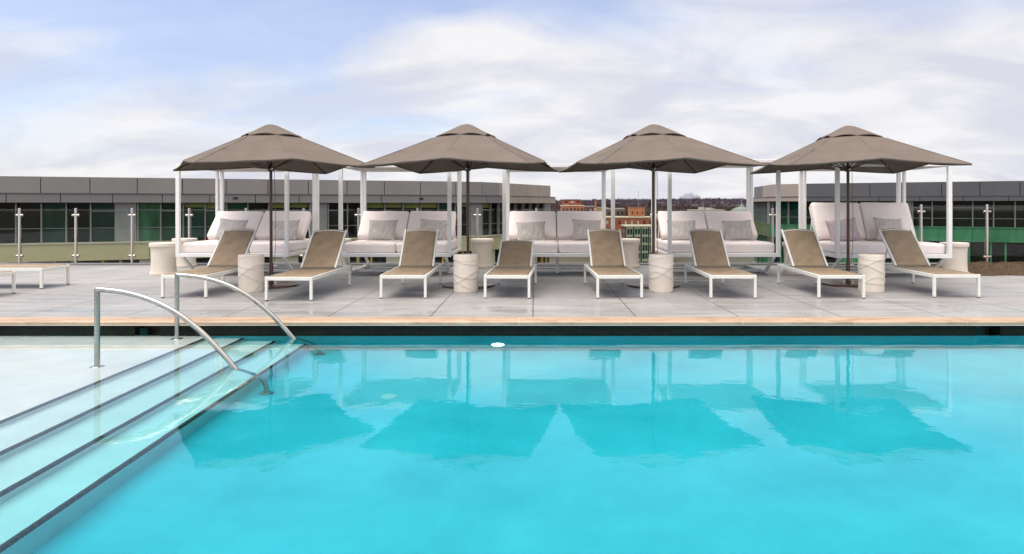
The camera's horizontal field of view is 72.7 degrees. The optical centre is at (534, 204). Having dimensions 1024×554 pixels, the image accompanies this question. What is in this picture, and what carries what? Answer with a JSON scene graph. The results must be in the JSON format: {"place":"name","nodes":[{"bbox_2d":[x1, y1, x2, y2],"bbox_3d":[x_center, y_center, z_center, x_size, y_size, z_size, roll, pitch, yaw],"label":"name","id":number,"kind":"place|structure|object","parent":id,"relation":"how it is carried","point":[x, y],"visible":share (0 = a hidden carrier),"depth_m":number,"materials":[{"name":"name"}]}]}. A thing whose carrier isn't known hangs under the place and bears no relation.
{"place":"outdoors","nodes":[
{"label":"outdoors","id":0,"kind":"place"},
{"bbox_2d":[0,335,1023,553],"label":"pool water","id":1,"kind":"structure","parent":0,"point":[559,444],"depth_m":4.30,"materials":[{"name":"liquid"}]},
{"bbox_2d":[0,265,1023,316],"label":"pool deck","id":2,"kind":"structure","parent":0,"point":[563,294],"depth_m":9.87,"materials":[{"name":"concrete"}]},
{"bbox_2d":[0,271,15,293],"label":"sun lounger","id":3,"kind":"object","parent":2,"relation":"on","point":[7,273],"visible":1,"depth_m":10.29,"materials":[{"name":"metal"}]},
{"bbox_2d":[0,264,69,288],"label":"sun lounger","id":4,"kind":"object","parent":2,"relation":"on","point":[41,268],"visible":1,"depth_m":11.15,"materials":[{"name":"metal"}]},
{"bbox_2d":[149,242,177,275],"bbox_3d":[-6.970,1.020,13.070,0.490,0.600,0.490,0,0,0],"label":"pedestal table","id":5,"kind":"object","parent":2,"relation":"on","point":[163,259],"visible":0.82,"depth_m":12.88,"materials":[{"name":"stone"}]},
{"bbox_2d":[172,238,197,267],"bbox_3d":[-7.420,1.020,14.750,0.490,0.600,0.490,0,0,0],"label":"pedestal table","id":6,"kind":"object","parent":2,"relation":"on","point":[180,263],"visible":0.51,"depth_m":14.55,"materials":[{"name":"stone"}]},
{"bbox_2d":[161,229,256,297],"bbox_3d":[-4.920,0.861,10.719,0.655,0.918,1.837,0,0,2],"label":"sun lounger","id":7,"kind":"object","parent":2,"relation":"on","point":[231,245],"visible":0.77,"depth_m":11.18,"materials":[{"name":"fabric"}]},
{"bbox_2d":[175,164,318,271],"bbox_3d":[-5.540,0.290,13.705,2.060,2.060,1.970,0,0,0],"label":"daybed","id":8,"kind":"object","parent":2,"relation":"on","point":[259,221],"visible":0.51,"depth_m":13.76,"materials":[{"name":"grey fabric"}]},
{"bbox_2d":[214,218,248,239],"bbox_3d":[-5.939,0.499,13.624,0.575,0.470,0.188,4,-26,4],"label":"pillow","id":9,"kind":"object","parent":8,"relation":"on","point":[227,224],"visible":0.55,"depth_m":13.59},
{"bbox_2d":[269,220,299,239],"bbox_3d":[-4.903,0.509,13.620,0.575,0.470,0.192,-3,-32,1],"label":"pillow","id":10,"kind":"object","parent":8,"relation":"on","point":[293,226],"visible":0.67,"depth_m":13.54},
{"bbox_2d":[238,254,264,292],"bbox_3d":[-4.299,1.040,10.549,0.378,0.560,0.386,0,0,-20],"label":"drum table","id":11,"kind":"object","parent":2,"relation":"on","point":[250,273],"visible":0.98,"depth_m":10.40,"materials":[{"name":"ceramic"}]},
{"bbox_2d":[173,124,374,288],"bbox_3d":[-4.275,0.011,11.279,2.563,2.619,2.562,0,0,-33],"label":"patio umbrella","id":12,"kind":"object","parent":2,"relation":"on","point":[270,147],"visible":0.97,"depth_m":10.86,"materials":[{"name":"fabric"}]},
{"bbox_2d":[265,229,350,300],"bbox_3d":[-3.340,0.861,10.419,0.655,0.918,1.837,0,0,2],"label":"sun lounger","id":13,"kind":"object","parent":2,"relation":"on","point":[324,248],"visible":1,"depth_m":10.84,"materials":[{"name":"fabric"}]},
{"bbox_2d":[337,238,350,264],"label":"pedestal table","id":14,"kind":"object","parent":2,"relation":"on","point":[345,241],"visible":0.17,"depth_m":14.44,"materials":[{"name":"stone"}]},
{"bbox_2d":[338,165,461,272],"bbox_3d":[-2.560,0.290,13.705,2.060,2.060,1.970,0,0,0],"label":"daybed","id":15,"kind":"object","parent":2,"relation":"on","point":[361,246],"visible":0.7,"depth_m":13.78,"materials":[{"name":"fabric"}]},
{"bbox_2d":[366,220,397,239],"bbox_3d":[-2.985,0.507,13.624,0.575,0.470,0.187,0,-30,3],"label":"pillow","id":16,"kind":"object","parent":15,"relation":"on","point":[382,229],"visible":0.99,"depth_m":13.54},
{"bbox_2d":[420,219,446,239],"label":"pillow","id":17,"kind":"object","parent":15,"relation":"on","point":[440,226],"visible":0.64,"depth_m":13.58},
{"bbox_2d":[380,229,441,298],"bbox_3d":[-1.860,0.861,10.669,0.655,0.918,1.837,0,0,-1],"label":"sun lounger","id":18,"kind":"object","parent":2,"relation":"on","point":[417,256],"visible":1,"depth_m":11.10,"materials":[{"name":"fabric"}]},
{"bbox_2d":[359,124,557,288],"bbox_3d":[-1.081,0.011,11.249,2.562,2.619,2.562,0,0,11],"label":"patio umbrella","id":19,"kind":"object","parent":2,"relation":"on","point":[467,148],"visible":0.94,"depth_m":10.66,"materials":[{"name":"brown fabric"}]},
{"bbox_2d":[453,254,477,292],"bbox_3d":[-1.045,1.040,10.551,0.378,0.560,0.386,0,0,40],"label":"drum table","id":20,"kind":"object","parent":2,"relation":"on","point":[465,272],"visible":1,"depth_m":10.39,"materials":[{"name":"ceramic"}]},
{"bbox_2d":[0,263,936,264],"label":"deck edge kerb","id":21,"kind":"structure","parent":2,"relation":"on","point":[385,263],"depth_m":15.14,"materials":[{"name":"concrete"}]},
{"bbox_2d":[471,238,493,267],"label":"pedestal table","id":22,"kind":"object","parent":2,"relation":"on","point":[482,248],"visible":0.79,"depth_m":14.43,"materials":[{"name":"stone"}]},
{"bbox_2d":[15,204,990,264],"bbox_3d":[-3.199,0.660,15.160,31.558,1.320,0.366,0,0,1],"label":"glass railing","id":23,"kind":"object","parent":2,"relation":"on","point":[20,215],"visible":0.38,"depth_m":15.18,"materials":[{"name":"glass"}]},
{"bbox_2d":[484,239,536,298],"bbox_3d":[-0.336,0.953,10.735,0.655,0.733,1.970,0,0,3],"label":"sun lounger","id":24,"kind":"object","parent":2,"relation":"on","point":[514,261],"visible":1,"depth_m":11.06,"materials":[{"name":"fabric"}]},
{"bbox_2d":[0,317,1023,325],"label":"pool coping","id":25,"kind":"object","parent":2,"relation":"on","point":[530,321],"visible":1,"depth_m":7.89,"materials":[{"name":"stone"}]},
{"bbox_2d":[502,164,614,272],"bbox_3d":[0.440,0.290,13.705,2.060,2.060,1.970,0,0,0],"label":"daybed","id":26,"kind":"object","parent":2,"relation":"on","point":[564,244],"visible":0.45,"depth_m":13.81,"materials":[{"name":"fabric"}]},
{"bbox_2d":[516,221,545,239],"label":"pillow","id":27,"kind":"object","parent":26,"relation":"on","point":[531,230],"visible":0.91,"depth_m":13.54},
{"bbox_2d":[572,219,600,239],"bbox_3d":[1.021,0.501,13.620,0.575,0.470,0.192,2,-28,-3],"label":"pillow","id":28,"kind":"object","parent":26,"relation":"on","point":[580,227],"visible":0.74,"depth_m":13.56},
{"bbox_2d":[584,229,642,298],"bbox_3d":[1.170,0.861,10.669,0.655,0.918,1.837,0,0,-2],"label":"sun lounger","id":29,"kind":"object","parent":2,"relation":"on","point":[607,257],"visible":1,"depth_m":11.10,"materials":[{"name":"fabric"}]},
{"bbox_2d":[622,238,639,267],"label":"pedestal table","id":30,"kind":"object","parent":2,"relation":"on","point":[631,249],"visible":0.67,"depth_m":14.40,"materials":[{"name":"stone"}]},
{"bbox_2d":[648,254,673,292],"bbox_3d":[1.916,1.040,10.550,0.378,0.560,0.386,0,0,-35],"label":"drum table","id":31,"kind":"object","parent":2,"relation":"on","point":[660,276],"visible":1,"depth_m":10.39,"materials":[{"name":"ceramic"}]},
{"bbox_2d":[559,124,766,288],"bbox_3d":[1.923,0.011,11.269,2.563,2.619,2.563,0,0,-11],"label":"patio umbrella","id":32,"kind":"object","parent":2,"relation":"on","point":[653,148],"visible":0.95,"depth_m":10.69,"materials":[{"name":"fabric"}]},
{"bbox_2d":[651,159,780,272],"bbox_3d":[3.470,0.247,13.705,2.060,2.145,1.970,0,0,0],"label":"daybed","id":33,"kind":"object","parent":2,"relation":"on","point":[746,249],"visible":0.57,"depth_m":13.44,"materials":[{"name":"grey fabric"}]},
{"bbox_2d":[666,220,695,239],"bbox_3d":[2.884,0.511,13.624,0.575,0.470,0.188,0,-32,3],"label":"pillow","id":34,"kind":"object","parent":33,"relation":"on","point":[680,230],"visible":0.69,"depth_m":13.54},
{"bbox_2d":[722,220,754,239],"bbox_3d":[3.983,0.509,13.620,0.575,0.470,0.192,-2,-32,2],"label":"pillow","id":35,"kind":"object","parent":33,"relation":"on","point":[737,230],"visible":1,"depth_m":13.54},
{"bbox_2d":[684,229,756,298],"bbox_3d":[2.800,0.861,10.669,0.655,0.918,1.837,0,0,1],"label":"sun lounger","id":36,"kind":"object","parent":2,"relation":"on","point":[709,255],"visible":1,"depth_m":11.10,"materials":[{"name":"fabric"}]},
{"bbox_2d":[674,280,794,280],"bbox_3d":[3.325,1.317,12.020,2.350,0.004,0.080,0,0,0],"label":"slot drain","id":37,"kind":"object","parent":2,"relation":"on","point":[733,280],"visible":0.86,"depth_m":12.03,"materials":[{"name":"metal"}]},
{"bbox_2d":[782,242,803,274],"bbox_3d":[4.970,1.020,13.250,0.490,0.600,0.490,0,0,0],"label":"pedestal table","id":38,"kind":"object","parent":2,"relation":"on","point":[785,271],"visible":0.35,"depth_m":13.15,"materials":[{"name":"stone"}]},
{"bbox_2d":[777,229,864,298],"bbox_3d":[4.335,0.861,10.669,0.655,0.918,1.837,0,0,2],"label":"sun lounger","id":39,"kind":"object","parent":2,"relation":"on","point":[805,253],"visible":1,"depth_m":11.10,"materials":[{"name":"fabric"}]},
{"bbox_2d":[750,126,971,287],"bbox_3d":[5.161,0.011,11.456,2.563,2.619,2.563,0,0,4],"label":"patio umbrella","id":40,"kind":"object","parent":2,"relation":"on","point":[847,145],"visible":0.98,"depth_m":10.91,"materials":[{"name":"fabric"}]},
{"bbox_2d":[857,254,884,292],"bbox_3d":[5.104,1.040,10.550,0.386,0.560,0.378,0,0,20],"label":"drum table","id":41,"kind":"object","parent":2,"relation":"on","point":[871,267],"visible":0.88,"depth_m":10.39,"materials":[{"name":"ceramic"}]},
{"bbox_2d":[798,163,951,272],"bbox_3d":[6.434,0.290,13.405,2.060,2.060,1.970,0,0,1],"label":"daybed","id":42,"kind":"object","parent":2,"relation":"on","point":[863,213],"visible":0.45,"depth_m":13.52,"materials":[{"name":"grey fabric"}]},
{"bbox_2d":[824,217,861,241],"bbox_3d":[5.863,0.493,13.220,0.600,0.480,0.232,-6,-24,-1],"label":"pillow","id":43,"kind":"object","parent":42,"relation":"on","point":[854,233],"visible":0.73,"depth_m":13.13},
{"bbox_2d":[873,217,902,239],"bbox_3d":[6.741,0.473,13.220,0.575,0.470,0.192,3,-24,-4],"label":"pillow","id":44,"kind":"object","parent":42,"relation":"on","point":[881,224],"visible":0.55,"depth_m":13.19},
{"bbox_2d":[878,228,980,297],"bbox_3d":[6.000,0.861,10.759,0.655,0.918,1.837,0,0,2],"label":"sun lounger","id":45,"kind":"object","parent":2,"relation":"on","point":[905,251],"visible":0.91,"depth_m":11.17,"materials":[{"name":"fabric"}]},
{"bbox_2d":[939,242,968,271],"bbox_3d":[7.930,1.020,13.150,0.490,0.600,0.490,0,0,0],"label":"pedestal table","id":46,"kind":"object","parent":2,"relation":"on","point":[957,261],"visible":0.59,"depth_m":12.96,"materials":[{"name":"stone"}]},
{"bbox_2d":[931,261,1023,275],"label":"mulch bed","id":47,"kind":"object","parent":2,"relation":"on","point":[1007,271],"visible":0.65,"depth_m":13.54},
{"bbox_2d":[0,326,1023,334],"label":"waterline tiles","id":48,"kind":"object","parent":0,"point":[533,330],"visible":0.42,"depth_m":7.91,"materials":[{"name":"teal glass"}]},
{"bbox_2d":[0,0,1023,202],"label":"sky","id":49,"kind":"structure","parent":0,"point":[89,88],"materials":[{"name":"white"}]},
{"bbox_2d":[560,205,583,210],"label":"brick building","id":50,"kind":"structure","parent":0,"point":[571,207],"depth_m":300.00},
{"bbox_2d":[606,208,624,215],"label":"brick building","id":51,"kind":"structure","parent":0,"point":[619,211],"depth_m":300.00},
{"bbox_2d":[606,216,666,253],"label":"brick building","id":52,"kind":"structure","parent":0,"point":[626,220],"depth_m":268.00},
{"bbox_2d":[628,207,644,216],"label":"roof penthouse","id":53,"kind":"object","parent":52,"relation":"on","point":[636,211],"visible":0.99,"depth_m":274.00,"materials":[{"name":"orange brick"}]},
{"bbox_2d":[549,202,753,262],"bbox_3d":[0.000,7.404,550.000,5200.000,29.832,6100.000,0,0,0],"label":"terrain","id":54,"kind":"structure","parent":0,"point":[675,260],"depth_m":282.07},
{"bbox_2d":[0,176,554,262],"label":"office wing","id":55,"kind":"structure","parent":54,"relation":"on","point":[102,205],"depth_m":49.60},
{"bbox_2d":[0,203,14,242],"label":"window","id":56,"kind":"structure","parent":55,"relation":"in","point":[7,210],"depth_m":46.37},
{"bbox_2d":[15,203,39,242],"bbox_3d":[-33.980,1.236,46.711,1.428,2.708,0.320,0,0,-21],"label":"window","id":57,"kind":"structure","parent":55,"relation":"in","point":[31,211],"depth_m":46.80,"materials":[{"name":"glass"}]},
{"bbox_2d":[40,203,64,242],"bbox_3d":[-32.642,1.236,47.214,1.428,2.708,0.320,0,0,-21],"label":"window","id":58,"kind":"structure","parent":55,"relation":"in","point":[52,215],"depth_m":47.26,"materials":[{"name":"glass"}]},
{"bbox_2d":[42,261,90,262],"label":"window","id":59,"kind":"structure","parent":55,"relation":"in","point":[50,261],"depth_m":47.45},
{"bbox_2d":[65,203,89,242],"bbox_3d":[-31.304,1.236,47.717,1.428,2.708,0.320,0,0,-21],"label":"window","id":60,"kind":"structure","parent":55,"relation":"in","point":[83,208],"depth_m":47.82,"materials":[{"name":"glass"}]},
{"bbox_2d":[90,203,114,241],"bbox_3d":[-29.965,1.236,48.220,1.430,2.708,0.320,0,0,-21],"label":"window","id":61,"kind":"structure","parent":55,"relation":"in","point":[102,215],"depth_m":48.30,"materials":[{"name":"glass"}]},
{"bbox_2d":[91,259,137,262],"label":"window","id":62,"kind":"structure","parent":55,"relation":"in","point":[134,260],"depth_m":48.45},
{"bbox_2d":[137,203,159,240],"bbox_3d":[-27.289,1.236,49.226,1.428,2.708,0.320,0,0,-21],"label":"window","id":63,"kind":"structure","parent":55,"relation":"in","point":[148,214],"depth_m":49.30,"materials":[{"name":"glass"}]},
{"bbox_2d":[160,203,182,240],"bbox_3d":[-25.950,1.236,49.729,1.430,2.708,0.320,0,0,-21],"label":"window","id":64,"kind":"structure","parent":55,"relation":"in","point":[167,210],"depth_m":49.73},
{"bbox_2d":[183,203,204,239],"bbox_3d":[-24.613,1.236,50.232,1.428,2.708,0.320,0,0,-21],"label":"window","id":65,"kind":"structure","parent":55,"relation":"in","point":[197,221],"depth_m":50.36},
{"bbox_2d":[196,258,209,262],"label":"window","id":66,"kind":"structure","parent":55,"relation":"in","point":[198,260],"depth_m":50.46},
{"bbox_2d":[205,203,225,239],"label":"window","id":67,"kind":"structure","parent":55,"relation":"in","point":[209,207],"depth_m":50.67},
{"bbox_2d":[226,203,246,210],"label":"window","id":68,"kind":"structure","parent":55,"relation":"in","point":[231,206],"depth_m":51.31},
{"bbox_2d":[247,203,267,212],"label":"window","id":69,"kind":"structure","parent":55,"relation":"in","point":[263,207],"depth_m":51.79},
{"bbox_2d":[268,203,283,210],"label":"window","id":70,"kind":"structure","parent":55,"relation":"in","point":[279,206],"depth_m":52.33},
{"bbox_2d":[268,255,301,262],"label":"window","id":71,"kind":"structure","parent":55,"relation":"in","point":[292,259],"depth_m":52.41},
{"bbox_2d":[289,203,307,237],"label":"window","id":72,"kind":"structure","parent":55,"relation":"in","point":[292,206],"depth_m":52.83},
{"bbox_2d":[328,203,346,237],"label":"window","id":73,"kind":"structure","parent":55,"relation":"in","point":[332,207],"depth_m":53.79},
{"bbox_2d":[347,203,359,237],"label":"window","id":74,"kind":"structure","parent":55,"relation":"in","point":[351,207],"depth_m":54.24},
{"bbox_2d":[350,257,383,262],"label":"window","id":75,"kind":"structure","parent":55,"relation":"in","point":[352,259],"depth_m":54.52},
{"bbox_2d":[366,203,383,210],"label":"window","id":76,"kind":"structure","parent":55,"relation":"in","point":[369,206],"depth_m":54.84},
{"bbox_2d":[384,257,399,262],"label":"window","id":77,"kind":"structure","parent":55,"relation":"in","point":[386,259],"depth_m":55.06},
{"bbox_2d":[384,203,401,210],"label":"window","id":78,"kind":"structure","parent":55,"relation":"in","point":[387,206],"depth_m":55.34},
{"bbox_2d":[402,203,419,214],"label":"window","id":79,"kind":"structure","parent":55,"relation":"in","point":[409,207],"depth_m":55.82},
{"bbox_2d":[420,203,436,210],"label":"window","id":80,"kind":"structure","parent":55,"relation":"in","point":[423,206],"depth_m":56.34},
{"bbox_2d":[435,255,453,262],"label":"window","id":81,"kind":"structure","parent":55,"relation":"in","point":[437,259],"depth_m":56.62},
{"bbox_2d":[437,203,453,210],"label":"window","id":82,"kind":"structure","parent":55,"relation":"in","point":[440,206],"depth_m":56.78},
{"bbox_2d":[454,203,465,235],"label":"window","id":83,"kind":"structure","parent":55,"relation":"in","point":[455,204],"depth_m":57.54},
{"bbox_2d":[482,203,488,234],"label":"window","id":84,"kind":"structure","parent":55,"relation":"in","point":[485,206],"depth_m":58.96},
{"bbox_2d":[489,203,496,234],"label":"window","id":85,"kind":"structure","parent":55,"relation":"in","point":[492,206],"depth_m":59.80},
{"bbox_2d":[492,249,496,262],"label":"window","id":86,"kind":"structure","parent":55,"relation":"in","point":[494,252],"depth_m":59.64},
{"bbox_2d":[497,203,501,233],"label":"window","id":87,"kind":"structure","parent":55,"relation":"in","point":[499,205],"depth_m":60.26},
{"bbox_2d":[513,203,520,210],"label":"window","id":88,"kind":"structure","parent":55,"relation":"in","point":[516,206],"depth_m":63.80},
{"bbox_2d":[521,203,529,210],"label":"window","id":89,"kind":"structure","parent":55,"relation":"in","point":[524,206],"depth_m":65.18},
{"bbox_2d":[528,203,534,210],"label":"window","id":90,"kind":"structure","parent":55,"relation":"in","point":[531,206],"depth_m":66.55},
{"bbox_2d":[538,257,548,262],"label":"window","id":91,"kind":"structure","parent":55,"relation":"in","point":[540,259],"depth_m":68.83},
{"bbox_2d":[562,199,581,204],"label":"brick building","id":92,"kind":"structure","parent":54,"relation":"on","point":[571,201],"depth_m":330.00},
{"bbox_2d":[621,225,656,262],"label":"balcony apartments","id":93,"kind":"structure","parent":54,"relation":"on","point":[642,233],"depth_m":237.10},
{"bbox_2d":[551,197,753,206],"bbox_3d":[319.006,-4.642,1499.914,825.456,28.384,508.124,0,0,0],"label":"distant wood","id":94,"kind":"object","parent":54,"relation":"on","point":[687,201],"visible":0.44,"depth_m":1368.35,"materials":[{"name":"plant"}]},
{"bbox_2d":[551,203,753,234],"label":"bare wood","id":95,"kind":"object","parent":54,"relation":"on","point":[556,207],"visible":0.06,"depth_m":773.03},
{"bbox_2d":[687,207,724,212],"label":"building","id":96,"kind":"structure","parent":54,"relation":"on","point":[703,210],"depth_m":422.80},
{"bbox_2d":[752,181,1023,262],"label":"office wing","id":97,"kind":"structure","parent":54,"relation":"on","point":[1004,200],"depth_m":59.44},
{"bbox_2d":[762,202,764,221],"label":"window","id":98,"kind":"structure","parent":97,"relation":"in","point":[763,203],"depth_m":72.42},
{"bbox_2d":[769,201,775,223],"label":"window","id":99,"kind":"structure","parent":97,"relation":"in","point":[770,203],"depth_m":68.28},
{"bbox_2d":[775,237,783,262],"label":"window","id":100,"kind":"structure","parent":97,"relation":"in","point":[778,259],"depth_m":66.37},
{"bbox_2d":[772,201,787,223],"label":"window","id":101,"kind":"structure","parent":97,"relation":"in","point":[784,204],"depth_m":66.37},
{"bbox_2d":[788,201,797,223],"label":"window","id":102,"kind":"structure","parent":97,"relation":"in","point":[792,205],"depth_m":65.65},
{"bbox_2d":[806,201,820,224],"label":"window","id":103,"kind":"structure","parent":97,"relation":"in","point":[808,218],"depth_m":64.61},
{"bbox_2d":[825,252,835,262],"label":"window","id":104,"kind":"structure","parent":97,"relation":"in","point":[829,259],"depth_m":63.66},
{"bbox_2d":[836,258,857,262],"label":"window","id":105,"kind":"structure","parent":97,"relation":"in","point":[855,260],"depth_m":62.89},
{"bbox_2d":[912,201,931,225],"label":"window","id":106,"kind":"structure","parent":97,"relation":"in","point":[927,205],"depth_m":60.23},
{"bbox_2d":[923,241,940,262],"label":"window","id":107,"kind":"structure","parent":97,"relation":"in","point":[931,260],"depth_m":59.82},
{"bbox_2d":[932,201,945,225],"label":"window","id":108,"kind":"structure","parent":97,"relation":"in","point":[938,207],"depth_m":59.70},
{"bbox_2d":[942,241,979,261],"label":"window","id":109,"kind":"structure","parent":97,"relation":"in","point":[973,254],"depth_m":58.43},
{"bbox_2d":[952,201,971,226],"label":"window","id":110,"kind":"structure","parent":97,"relation":"in","point":[960,209],"depth_m":58.87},
{"bbox_2d":[972,201,992,226],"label":"window","id":111,"kind":"structure","parent":97,"relation":"in","point":[978,207],"depth_m":58.23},
{"bbox_2d":[980,242,1019,261],"bbox_3d":[38.446,4.730,57.525,2.743,3.180,0.270,0,0,28],"label":"window","id":112,"kind":"structure","parent":97,"relation":"in","point":[999,251],"depth_m":57.52,"materials":[{"name":"glass"}]},
{"bbox_2d":[993,201,1013,226],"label":"window","id":113,"kind":"structure","parent":97,"relation":"in","point":[1003,211],"depth_m":57.51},
{"bbox_2d":[1014,201,1023,226],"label":"window","id":114,"kind":"structure","parent":97,"relation":"in","point":[1018,205],"depth_m":56.97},
{"bbox_2d":[1020,243,1023,261],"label":"window","id":115,"kind":"structure","parent":97,"relation":"in","point":[1021,244],"depth_m":56.86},
{"bbox_2d":[731,202,753,220],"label":"domed hall","id":116,"kind":"structure","parent":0,"point":[741,208],"depth_m":376.57,"materials":[{"name":"stone"}]},
{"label":"pool floor","id":117,"kind":"structure","parent":0,"visible":0},
{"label":"pool steps","id":118,"kind":"structure","parent":117,"relation":"on","visible":0},
{"bbox_2d":[94,287,238,368],"bbox_3d":[-3.231,1.518,6.350,1.771,1.515,0.123,0,0,6],"label":"pool handrail","id":119,"kind":"object","parent":118,"relation":"on","point":[203,334],"visible":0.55,"depth_m":6.37,"materials":[{"name":"metal"}]},
{"bbox_2d":[175,273,295,338],"bbox_3d":[-3.189,1.518,7.736,1.726,1.515,0.124,0,0,2],"label":"pool handrail","id":120,"kind":"object","parent":118,"relation":"on","point":[276,319],"visible":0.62,"depth_m":7.73,"materials":[{"name":"metal"}]},
{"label":"pool walls","id":121,"kind":"structure","parent":117,"relation":"on","visible":0},
{"bbox_2d":[139,326,160,334],"bbox_3d":[-4.400,1.462,8.040,0.300,0.165,0.240,0,0,0],"label":"pool skimmer","id":122,"kind":"object","parent":121,"relation":"attached to","point":[151,330],"visible":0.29,"depth_m":8.12,"materials":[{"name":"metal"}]},
{"bbox_2d":[976,326,988,334],"bbox_3d":[5.160,1.462,8.040,0.280,0.165,0.240,0,0,0],"label":"pool skimmer","id":123,"kind":"object","parent":121,"relation":"attached to","point":[982,330],"visible":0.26,"depth_m":8.12,"materials":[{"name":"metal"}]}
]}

